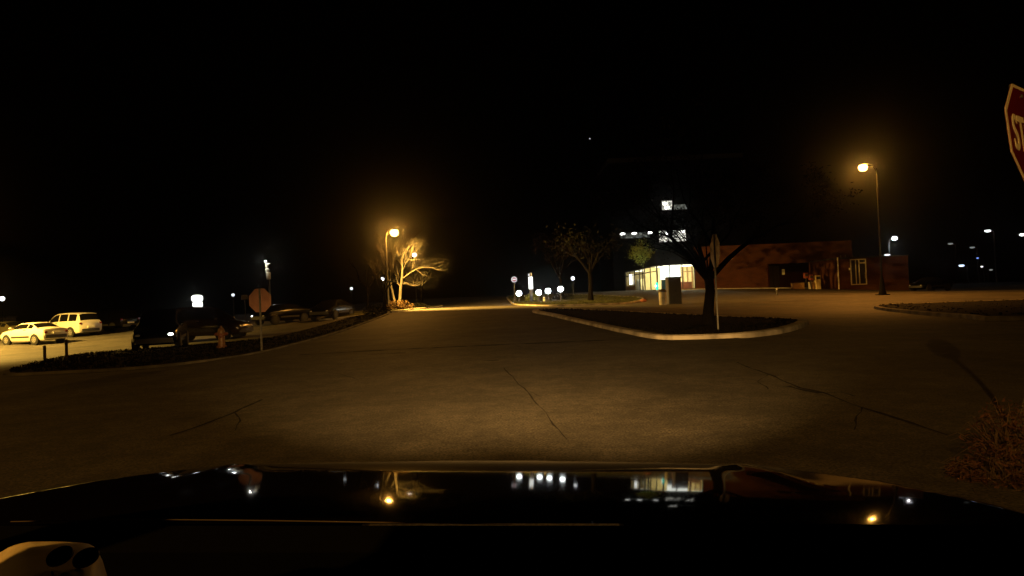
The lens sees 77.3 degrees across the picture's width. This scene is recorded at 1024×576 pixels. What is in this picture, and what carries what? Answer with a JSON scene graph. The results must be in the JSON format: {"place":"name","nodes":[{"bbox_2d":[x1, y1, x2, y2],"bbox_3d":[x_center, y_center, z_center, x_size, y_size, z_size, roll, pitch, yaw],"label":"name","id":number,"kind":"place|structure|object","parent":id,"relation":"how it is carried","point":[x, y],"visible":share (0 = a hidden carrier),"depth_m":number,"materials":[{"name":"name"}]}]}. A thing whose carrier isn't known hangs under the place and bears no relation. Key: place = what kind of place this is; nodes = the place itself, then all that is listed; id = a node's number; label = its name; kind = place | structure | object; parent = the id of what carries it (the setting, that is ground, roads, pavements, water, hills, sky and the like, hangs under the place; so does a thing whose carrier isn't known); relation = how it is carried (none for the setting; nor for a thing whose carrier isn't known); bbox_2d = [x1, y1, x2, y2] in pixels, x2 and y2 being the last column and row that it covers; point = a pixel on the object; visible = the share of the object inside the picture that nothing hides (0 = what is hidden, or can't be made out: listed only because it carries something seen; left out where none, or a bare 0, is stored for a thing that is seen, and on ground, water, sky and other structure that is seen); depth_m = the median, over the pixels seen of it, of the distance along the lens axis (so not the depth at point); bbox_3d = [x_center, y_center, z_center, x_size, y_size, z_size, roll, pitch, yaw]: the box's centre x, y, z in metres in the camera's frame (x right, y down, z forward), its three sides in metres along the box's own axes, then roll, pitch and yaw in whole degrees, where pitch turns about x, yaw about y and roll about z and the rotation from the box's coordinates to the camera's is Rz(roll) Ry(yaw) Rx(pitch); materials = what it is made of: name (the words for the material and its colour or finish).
{"place":"outdoors","nodes":[
{"label":"outdoors","id":0,"kind":"place"},
{"bbox_2d":[161,295,774,370],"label":"road","id":1,"kind":"structure","parent":0,"point":[470,323],"depth_m":20.95,"materials":[{"name":"grey asphalt"}]},
{"bbox_2d":[0,333,1023,525],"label":"cross road","id":2,"kind":"structure","parent":0,"point":[893,410],"depth_m":7.36,"materials":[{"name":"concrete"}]},
{"bbox_2d":[0,461,1023,575],"bbox_3d":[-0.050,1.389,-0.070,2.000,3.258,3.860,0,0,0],"label":"car","id":3,"kind":"object","parent":2,"relation":"on","point":[317,519],"visible":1,"depth_m":0.94,"materials":[{"name":"paint"}]},
{"bbox_2d":[930,396,1023,495],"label":"dry shrub","id":4,"kind":"object","parent":2,"relation":"on","point":[1010,470],"visible":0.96,"depth_m":4.18,"materials":[{"name":"brown plant"}]},
{"bbox_2d":[1004,83,1023,449],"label":"stop sign","id":5,"kind":"object","parent":2,"relation":"on","point":[1014,110],"visible":0.94,"depth_m":4.62,"materials":[{"name":"red metal"}]},
{"bbox_2d":[0,276,1023,378],"bbox_3d":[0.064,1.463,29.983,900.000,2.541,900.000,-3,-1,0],"label":"ground","id":6,"kind":"structure","parent":0,"point":[837,314],"depth_m":35.48,"materials":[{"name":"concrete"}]},
{"bbox_2d":[0,296,4,321],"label":"post lamp","id":7,"kind":"object","parent":6,"relation":"on","point":[2,298],"visible":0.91,"depth_m":74.93,"materials":[{"name":"white glass"}]},
{"bbox_2d":[0,321,22,334],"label":"parked car","id":8,"kind":"object","parent":6,"relation":"on","point":[5,326],"visible":0.2,"depth_m":46.10,"materials":[{"name":"green paint"}]},
{"bbox_2d":[0,322,67,344],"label":"parked car","id":9,"kind":"object","parent":6,"relation":"on","point":[34,333],"visible":1,"depth_m":40.26,"materials":[{"name":"white paint"}]},
{"bbox_2d":[43,345,46,359],"bbox_3d":[-17.157,2.472,23.500,0.106,0.730,0.106,-3,-1,0],"label":"wooden post","id":10,"kind":"object","parent":6,"relation":"on","point":[44,351],"visible":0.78,"depth_m":23.46,"materials":[{"name":"brown wood"}]},
{"bbox_2d":[49,312,101,336],"bbox_3d":[-32.862,2.740,47.514,4.735,1.830,2.032,-3,-1,21],"label":"parked car","id":11,"kind":"object","parent":6,"relation":"on","point":[73,323],"visible":0.67,"depth_m":46.50,"materials":[{"name":"white paint"}]},
{"bbox_2d":[88,309,139,332],"bbox_3d":[-32.770,2.677,52.217,4.735,1.830,2.032,-3,-1,21],"label":"parked car","id":12,"kind":"object","parent":6,"relation":"on","point":[113,320],"visible":0.59,"depth_m":51.15,"materials":[{"name":"paint"}]},
{"bbox_2d":[131,309,188,349],"bbox_3d":[-15.627,1.848,28.520,2.032,1.830,4.735,-2,-1,-22],"label":"parked car","id":13,"kind":"object","parent":6,"relation":"on","point":[161,326],"visible":0.93,"depth_m":27.19,"materials":[{"name":"paint"}]},
{"bbox_2d":[2,312,390,375],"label":"kerb","id":14,"kind":"structure","parent":6,"relation":"on","point":[6,373],"depth_m":16.33,"materials":[{"name":"grey concrete"}]},
{"bbox_2d":[191,295,202,306],"bbox_3d":[-23.572,1.875,48.070,0.760,2.710,0.420,-3,-1,0],"label":"lit sign","id":15,"kind":"object","parent":6,"relation":"on","point":[197,300],"visible":0.8,"depth_m":47.88,"materials":[{"name":"white plastic"}]},
{"bbox_2d":[9,311,387,372],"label":"verge","id":16,"kind":"structure","parent":6,"relation":"on","point":[206,349],"depth_m":21.43,"materials":[{"name":"green plant"}]},
{"bbox_2d":[65,339,67,357],"bbox_3d":[-16.706,2.373,24.002,0.106,0.900,0.106,-3,-1,0],"label":"wooden post","id":17,"kind":"object","parent":16,"relation":"on","point":[66,348],"visible":0.78,"depth_m":23.96,"materials":[{"name":"brown wood"}]},
{"bbox_2d":[214,326,227,347],"bbox_3d":[-10.435,1.804,22.997,0.432,0.900,0.348,-3,-1,40],"label":"fire hydrant","id":18,"kind":"object","parent":16,"relation":"on","point":[221,334],"visible":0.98,"depth_m":22.91,"materials":[{"name":"metal"}]},
{"bbox_2d":[249,288,270,350],"bbox_3d":[-8.249,1.078,21.009,0.770,2.132,0.057,-3,-1,8],"label":"stop sign","id":19,"kind":"object","parent":16,"relation":"on","point":[259,300],"visible":0.99,"depth_m":21.01,"materials":[{"name":"red metal"}]},
{"bbox_2d":[171,307,253,339],"bbox_3d":[-16.100,1.871,33.513,4.735,1.830,2.033,-3,-1,4],"label":"parked car","id":20,"kind":"object","parent":6,"relation":"on","point":[205,321],"visible":0.63,"depth_m":32.70,"materials":[{"name":"black paint"}]},
{"bbox_2d":[241,295,247,318],"bbox_3d":[-25.050,1.855,60.043,0.600,2.443,0.096,-3,-1,0],"label":"sign","id":21,"kind":"object","parent":6,"relation":"on","point":[243,297],"visible":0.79,"depth_m":60.01,"materials":[{"name":"metal"}]},
{"bbox_2d":[264,260,270,294],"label":"street lamp","id":22,"kind":"object","parent":6,"relation":"on","point":[268,274],"visible":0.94,"depth_m":79.80,"materials":[{"name":"white metal"}]},
{"bbox_2d":[250,304,309,324],"bbox_3d":[-16.197,1.818,45.018,1.962,1.435,4.255,-3,-1,30],"label":"parked car","id":23,"kind":"object","parent":6,"relation":"on","point":[275,314],"visible":0.86,"depth_m":44.27,"materials":[{"name":"paint"}]},
{"bbox_2d":[309,299,354,320],"bbox_3d":[-12.638,1.505,45.019,1.962,1.435,4.255,-3,-1,10],"label":"parked car","id":24,"kind":"object","parent":6,"relation":"on","point":[334,308],"visible":0.93,"depth_m":43.95,"materials":[{"name":"paint"}]},
{"bbox_2d":[346,256,390,308],"bbox_3d":[-13.023,-0.548,58.544,4.354,5.596,2.271,-3,-1,22],"label":"bare tree","id":25,"kind":"object","parent":6,"relation":"on","point":[367,287],"visible":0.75,"depth_m":58.05,"materials":[{"name":"brown plant"}]},
{"bbox_2d":[318,305,442,319],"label":"kerb","id":26,"kind":"structure","parent":6,"relation":"on","point":[380,312],"depth_m":44.54,"materials":[{"name":"concrete"}]},
{"bbox_2d":[321,305,440,318],"bbox_3d":[-10.402,1.917,53.350,7.377,0.433,19.037,-3,-1,0],"label":"planting bed","id":27,"kind":"object","parent":6,"relation":"on","point":[358,313],"visible":0.29,"depth_m":45.95,"materials":[{"name":"soil"}]},
{"bbox_2d":[363,304,392,314],"bbox_3d":[-9.244,1.479,44.007,2.096,0.861,1.762,-3,-1,0],"label":"shrub","id":28,"kind":"object","parent":27,"relation":"on","point":[377,307],"visible":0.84,"depth_m":43.88,"materials":[{"name":"green plant"}]},
{"bbox_2d":[369,261,401,311],"bbox_3d":[-9.158,-0.010,45.093,2.588,3.851,2.811,-2,-1,-36],"label":"bare tree","id":29,"kind":"object","parent":27,"relation":"on","point":[382,289],"visible":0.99,"depth_m":44.91,"materials":[{"name":"brown plant"}]},
{"bbox_2d":[385,228,396,303],"bbox_3d":[-8.732,-1.212,46.742,1.191,6.290,0.551,-3,-1,19],"label":"street lamp","id":30,"kind":"object","parent":27,"relation":"on","point":[392,229],"visible":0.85,"depth_m":46.99,"materials":[{"name":"metal"}]},
{"bbox_2d":[387,299,413,309],"bbox_3d":[-8.247,1.310,46.525,2.283,0.989,1.746,-3,-1,0],"label":"shrub","id":31,"kind":"object","parent":27,"relation":"on","point":[399,304],"visible":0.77,"depth_m":46.29,"materials":[{"name":"brown plant"}]},
{"bbox_2d":[354,224,451,305],"bbox_3d":[-8.449,-2.008,49.808,7.810,7.911,4.982,-3,-1,0],"label":"bare tree","id":32,"kind":"object","parent":27,"relation":"on","point":[402,277],"visible":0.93,"depth_m":49.91,"materials":[{"name":"brown plant"}]},
{"bbox_2d":[403,267,431,304],"bbox_3d":[-8.531,-0.225,62.067,2.632,4.442,3.483,-3,-1,38],"label":"bare tree","id":33,"kind":"object","parent":27,"relation":"on","point":[421,293],"visible":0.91,"depth_m":61.81,"materials":[{"name":"brown plant"}]},
{"bbox_2d":[409,303,429,308],"bbox_3d":[-7.625,1.484,52.021,1.893,0.680,1.524,-3,-1,0],"label":"shrub","id":34,"kind":"object","parent":27,"relation":"on","point":[418,305],"visible":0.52,"depth_m":51.78,"materials":[{"name":"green plant"}]},
{"bbox_2d":[412,252,416,301],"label":"post lamp","id":35,"kind":"object","parent":6,"relation":"on","point":[415,273],"visible":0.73,"depth_m":74.92,"materials":[{"name":"white glass"}]},
{"bbox_2d":[507,294,643,305],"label":"kerb","id":36,"kind":"structure","parent":6,"relation":"on","point":[510,301],"depth_m":43.23,"materials":[{"name":"concrete"}]},
{"bbox_2d":[624,238,656,290],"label":"leafy tree","id":37,"kind":"object","parent":6,"relation":"on","point":[642,250],"visible":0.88,"depth_m":73.69,"materials":[{"name":"green plant"}]},
{"bbox_2d":[658,289,666,304],"bbox_3d":[9.653,0.620,41.005,0.540,1.120,0.526,-3,-1,0],"label":"litter bin","id":38,"kind":"object","parent":6,"relation":"on","point":[662,297],"visible":0.84,"depth_m":40.81,"materials":[{"name":"concrete"}]},
{"bbox_2d":[595,153,744,291],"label":"tower block","id":39,"kind":"structure","parent":6,"relation":"on","point":[613,278],"depth_m":95.16,"materials":[{"name":"concrete"}]},
{"bbox_2d":[614,172,624,178],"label":"window","id":40,"kind":"structure","parent":39,"relation":"in","point":[617,174],"depth_m":95.19,"materials":[{"name":"black glass"}]},
{"bbox_2d":[616,197,625,203],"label":"window","id":41,"kind":"structure","parent":39,"relation":"in","point":[623,199],"depth_m":95.14,"materials":[{"name":"black glass"}]},
{"bbox_2d":[616,210,626,216],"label":"window","id":42,"kind":"structure","parent":39,"relation":"in","point":[618,214],"depth_m":95.12,"materials":[{"name":"black glass"}]},
{"bbox_2d":[620,231,651,238],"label":"window","id":43,"kind":"structure","parent":39,"relation":"in","point":[636,235],"depth_m":95.07,"materials":[{"name":"white glass"}]},
{"bbox_2d":[634,209,644,215],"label":"window","id":44,"kind":"structure","parent":39,"relation":"in","point":[639,212],"depth_m":95.12,"materials":[{"name":"black glass"}]},
{"bbox_2d":[649,170,659,176],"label":"window","id":45,"kind":"structure","parent":39,"relation":"in","point":[655,173],"depth_m":95.19,"materials":[{"name":"black glass"}]},
{"bbox_2d":[651,183,660,189],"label":"window","id":46,"kind":"structure","parent":39,"relation":"in","point":[656,185],"depth_m":95.17,"materials":[{"name":"black glass"}]},
{"bbox_2d":[651,196,660,202],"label":"window","id":47,"kind":"structure","parent":39,"relation":"in","point":[658,198],"depth_m":95.14,"materials":[{"name":"black glass"}]},
{"bbox_2d":[651,209,661,214],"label":"window","id":48,"kind":"structure","parent":39,"relation":"in","point":[654,210],"depth_m":95.12,"materials":[{"name":"black glass"}]},
{"bbox_2d":[661,200,671,210],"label":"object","id":49,"kind":"structure","parent":39,"relation":"in","point":[666,202],"depth_m":95.12,"materials":[{"name":"white"}]},
{"bbox_2d":[658,229,686,242],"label":"window","id":50,"kind":"structure","parent":39,"relation":"in","point":[677,240],"depth_m":95.05,"materials":[{"name":"white glass"}]},
{"bbox_2d":[667,170,677,175],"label":"window","id":51,"kind":"structure","parent":39,"relation":"in","point":[674,173],"depth_m":95.19,"materials":[{"name":"black glass"}]},
{"bbox_2d":[668,182,677,188],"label":"window","id":52,"kind":"structure","parent":39,"relation":"in","point":[675,183],"depth_m":95.17,"materials":[{"name":"black glass"}]},
{"bbox_2d":[674,204,687,209],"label":"window","id":53,"kind":"structure","parent":39,"relation":"in","point":[675,205],"depth_m":95.12,"materials":[{"name":"grey glass"}]},
{"bbox_2d":[685,182,692,187],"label":"window","id":54,"kind":"structure","parent":39,"relation":"in","point":[687,185],"depth_m":95.17,"materials":[{"name":"black glass"}]},
{"bbox_2d":[684,169,694,175],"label":"window","id":55,"kind":"structure","parent":39,"relation":"in","point":[692,170],"depth_m":95.19,"materials":[{"name":"black glass"}]},
{"bbox_2d":[702,168,712,174],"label":"window","id":56,"kind":"structure","parent":39,"relation":"in","point":[704,169],"depth_m":95.19,"materials":[{"name":"black glass"}]},
{"bbox_2d":[704,219,711,225],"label":"window","id":57,"kind":"structure","parent":39,"relation":"in","point":[705,221],"depth_m":95.10,"materials":[{"name":"black glass"}]},
{"bbox_2d":[703,194,713,199],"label":"window","id":58,"kind":"structure","parent":39,"relation":"in","point":[706,194],"depth_m":95.14,"materials":[{"name":"black glass"}]},
{"bbox_2d":[719,167,729,173],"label":"window","id":59,"kind":"structure","parent":39,"relation":"in","point":[728,169],"depth_m":95.19,"materials":[{"name":"black glass"}]},
{"bbox_2d":[721,193,731,199],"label":"window","id":60,"kind":"structure","parent":39,"relation":"in","point":[727,197],"depth_m":95.14,"materials":[{"name":"black glass"}]},
{"bbox_2d":[722,218,732,224],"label":"window","id":61,"kind":"structure","parent":39,"relation":"in","point":[727,223],"depth_m":95.10,"materials":[{"name":"black glass"}]},
{"bbox_2d":[532,308,807,339],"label":"kerb","id":62,"kind":"structure","parent":6,"relation":"on","point":[799,323],"depth_m":18.16,"materials":[{"name":"concrete"}]},
{"bbox_2d":[664,276,681,303],"bbox_3d":[10.605,0.232,42.003,0.940,1.929,0.675,-2,-1,-4],"label":"utility cabinet","id":63,"kind":"object","parent":6,"relation":"on","point":[673,290],"visible":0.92,"depth_m":41.70,"materials":[{"name":"silver metal"}]},
{"bbox_2d":[623,240,851,290],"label":"shop building","id":64,"kind":"structure","parent":6,"relation":"on","point":[764,266],"depth_m":72.05,"materials":[{"name":"brick"}]},
{"bbox_2d":[625,265,656,290],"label":"window frame","id":65,"kind":"structure","parent":64,"relation":"in","point":[655,265],"depth_m":78.91,"materials":[{"name":"white metal"}]},
{"bbox_2d":[656,264,695,289],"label":"window frame","id":66,"kind":"structure","parent":64,"relation":"in","point":[676,264],"depth_m":72.05,"materials":[{"name":"white metal"}]},
{"bbox_2d":[769,265,779,287],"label":"door","id":67,"kind":"structure","parent":64,"relation":"in","point":[774,275],"depth_m":73.23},
{"bbox_2d":[791,282,804,288],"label":"wooden crate","id":68,"kind":"object","parent":6,"relation":"on","point":[800,285],"visible":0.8,"depth_m":67.00,"materials":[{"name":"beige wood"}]},
{"bbox_2d":[803,273,807,288],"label":"red newspaper box","id":69,"kind":"object","parent":6,"relation":"on","point":[805,275],"visible":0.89,"depth_m":67.18,"materials":[{"name":"metal"}]},
{"bbox_2d":[808,275,812,288],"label":"red newspaper box","id":70,"kind":"object","parent":6,"relation":"on","point":[810,277],"visible":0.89,"depth_m":67.15,"materials":[{"name":"metal"}]},
{"bbox_2d":[814,275,820,288],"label":"newspaper box","id":71,"kind":"object","parent":6,"relation":"on","point":[817,279],"visible":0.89,"depth_m":67.05,"materials":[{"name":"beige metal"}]},
{"bbox_2d":[816,280,820,287],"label":"door","id":72,"kind":"structure","parent":71,"relation":"in","point":[818,281],"depth_m":67.04,"materials":[{"name":"beige metal"}]},
{"bbox_2d":[797,254,908,289],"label":"brick annex","id":73,"kind":"object","parent":6,"relation":"on","point":[857,273],"visible":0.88,"depth_m":66.01,"materials":[{"name":"brick"}]},
{"bbox_2d":[850,259,866,284],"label":"door","id":74,"kind":"structure","parent":73,"relation":"in","point":[858,271],"depth_m":66.00,"materials":[{"name":"brown wood"}]},
{"bbox_2d":[859,163,889,294],"bbox_3d":[24.815,-3.966,44.029,1.609,9.340,0.720,-3,-1,0],"label":"street lamp","id":75,"kind":"object","parent":6,"relation":"on","point":[882,290],"visible":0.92,"depth_m":44.00,"materials":[{"name":"metal"}]},
{"bbox_2d":[885,236,896,255],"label":"twin lamp","id":76,"kind":"object","parent":6,"relation":"on","point":[893,238],"visible":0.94,"depth_m":84.89,"materials":[{"name":"grey metal"}]},
{"bbox_2d":[908,277,952,290],"bbox_3d":[40.530,-0.389,62.013,4.255,1.435,1.963,-2,-1,-20],"label":"parked car","id":77,"kind":"object","parent":6,"relation":"on","point":[930,283],"visible":0.98,"depth_m":61.34,"materials":[{"name":"paint"}]},
{"bbox_2d":[874,299,1023,320],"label":"kerb","id":78,"kind":"structure","parent":6,"relation":"on","point":[974,316],"depth_m":21.98,"materials":[{"name":"concrete"}]},
{"bbox_2d":[948,242,957,282],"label":"lamp","id":79,"kind":"object","parent":6,"relation":"on","point":[950,243],"visible":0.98,"depth_m":119.89,"materials":[{"name":"black metal"}]},
{"bbox_2d":[959,264,968,282],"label":"lamp","id":80,"kind":"object","parent":6,"relation":"on","point":[960,265],"visible":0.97,"depth_m":99.94,"materials":[{"name":"metal"}]},
{"bbox_2d":[970,246,979,281],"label":"lamp","id":81,"kind":"object","parent":6,"relation":"on","point":[977,260],"visible":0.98,"depth_m":119.88,"materials":[{"name":"black metal"}]},
{"bbox_2d":[977,257,984,282],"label":"lamp","id":82,"kind":"object","parent":6,"relation":"on","point":[983,269],"visible":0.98,"depth_m":99.94,"materials":[{"name":"black metal"}]},
{"bbox_2d":[985,229,996,281],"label":"lamp","id":83,"kind":"object","parent":6,"relation":"on","point":[987,230],"visible":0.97,"depth_m":94.89,"materials":[{"name":"black metal"}]},
{"bbox_2d":[0,0,1023,319],"label":"sky","id":84,"kind":"structure","parent":0,"point":[155,154],"materials":[{"name":"black"}]},
{"bbox_2d":[508,294,641,304],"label":"lawn","id":85,"kind":"structure","parent":0,"point":[576,296],"depth_m":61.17,"materials":[{"name":"plant"}]},
{"bbox_2d":[511,277,516,302],"bbox_3d":[0.249,0.332,60.015,0.530,2.795,0.150,-3,-1,0],"label":"round sign","id":86,"kind":"object","parent":85,"relation":"on","point":[514,279],"visible":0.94,"depth_m":59.98,"materials":[{"name":"metal"}]},
{"bbox_2d":[516,290,521,301],"bbox_3d":[0.688,0.897,61.995,0.540,1.437,0.526,-3,-1,0],"label":"globe lamp","id":87,"kind":"object","parent":85,"relation":"on","point":[518,292],"visible":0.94,"depth_m":61.84,"materials":[{"name":"white glass"}]},
{"bbox_2d":[528,273,532,300],"bbox_3d":[1.892,0.016,63.992,0.448,3.074,0.300,-3,-1,0],"label":"pylon sign","id":88,"kind":"object","parent":85,"relation":"on","point":[530,278],"visible":0.93,"depth_m":63.88,"materials":[{"name":"white plastic"}]},
{"bbox_2d":[525,293,537,300],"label":"shrub","id":89,"kind":"object","parent":85,"relation":"on","point":[528,297],"visible":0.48,"depth_m":65.81,"materials":[{"name":"green plant"}]},
{"bbox_2d":[536,289,540,300],"bbox_3d":[2.600,0.816,61.995,0.540,1.429,0.526,-3,-1,0],"label":"globe lamp","id":90,"kind":"object","parent":85,"relation":"on","point":[538,292],"visible":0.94,"depth_m":61.84,"materials":[{"name":"white glass"}]},
{"bbox_2d":[545,288,550,300],"bbox_3d":[3.506,0.715,61.994,0.540,1.537,0.526,-3,-1,0],"label":"globe lamp","id":91,"kind":"object","parent":85,"relation":"on","point":[547,290],"visible":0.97,"depth_m":61.85,"materials":[{"name":"white glass"}]},
{"bbox_2d":[558,286,562,299],"bbox_3d":[4.723,0.590,61.994,0.540,1.649,0.526,-3,-1,0],"label":"globe lamp","id":92,"kind":"object","parent":85,"relation":"on","point":[560,289],"visible":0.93,"depth_m":61.88,"materials":[{"name":"white glass"}]},
{"bbox_2d":[525,228,597,296],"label":"roadside tree","id":93,"kind":"object","parent":85,"relation":"on","point":[559,275],"visible":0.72,"depth_m":69.92,"materials":[{"name":"brown plant"}]},
{"bbox_2d":[549,292,573,299],"bbox_3d":[4.896,0.890,63.009,2.520,1.059,1.654,-3,-1,0],"label":"shrub","id":94,"kind":"object","parent":85,"relation":"on","point":[558,296],"visible":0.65,"depth_m":62.87,"materials":[{"name":"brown plant"}]},
{"bbox_2d":[544,219,627,300],"bbox_3d":[6.452,-2.308,54.563,7.340,7.335,5.857,-3,-1,0],"label":"roadside tree","id":95,"kind":"object","parent":85,"relation":"on","point":[590,261],"visible":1,"depth_m":54.10,"materials":[{"name":"green plant"}]},
{"bbox_2d":[539,308,796,334],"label":"median island","id":96,"kind":"structure","parent":0,"point":[653,318],"depth_m":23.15,"materials":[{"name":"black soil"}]},
{"bbox_2d":[560,71,862,324],"bbox_3d":[6.281,-2.817,20.484,9.236,8.335,6.256,-2,-1,-28],"label":"island tree","id":97,"kind":"object","parent":96,"relation":"on","point":[707,274],"visible":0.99,"depth_m":20.37,"materials":[{"name":"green plant"}]},
{"bbox_2d":[710,234,719,329],"bbox_3d":[5.750,-0.115,18.016,0.056,2.813,0.930,-3,-1,2],"label":"stop sign","id":98,"kind":"object","parent":96,"relation":"on","point":[715,250],"visible":0.98,"depth_m":17.99,"materials":[{"name":"grey metal"}]},
{"bbox_2d":[656,287,807,290],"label":"pavement","id":99,"kind":"structure","parent":0,"point":[739,288],"depth_m":70.77,"materials":[{"name":"concrete"}]},
{"bbox_2d":[879,299,1023,315],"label":"planting island","id":100,"kind":"structure","parent":0,"point":[1012,307],"depth_m":25.88,"materials":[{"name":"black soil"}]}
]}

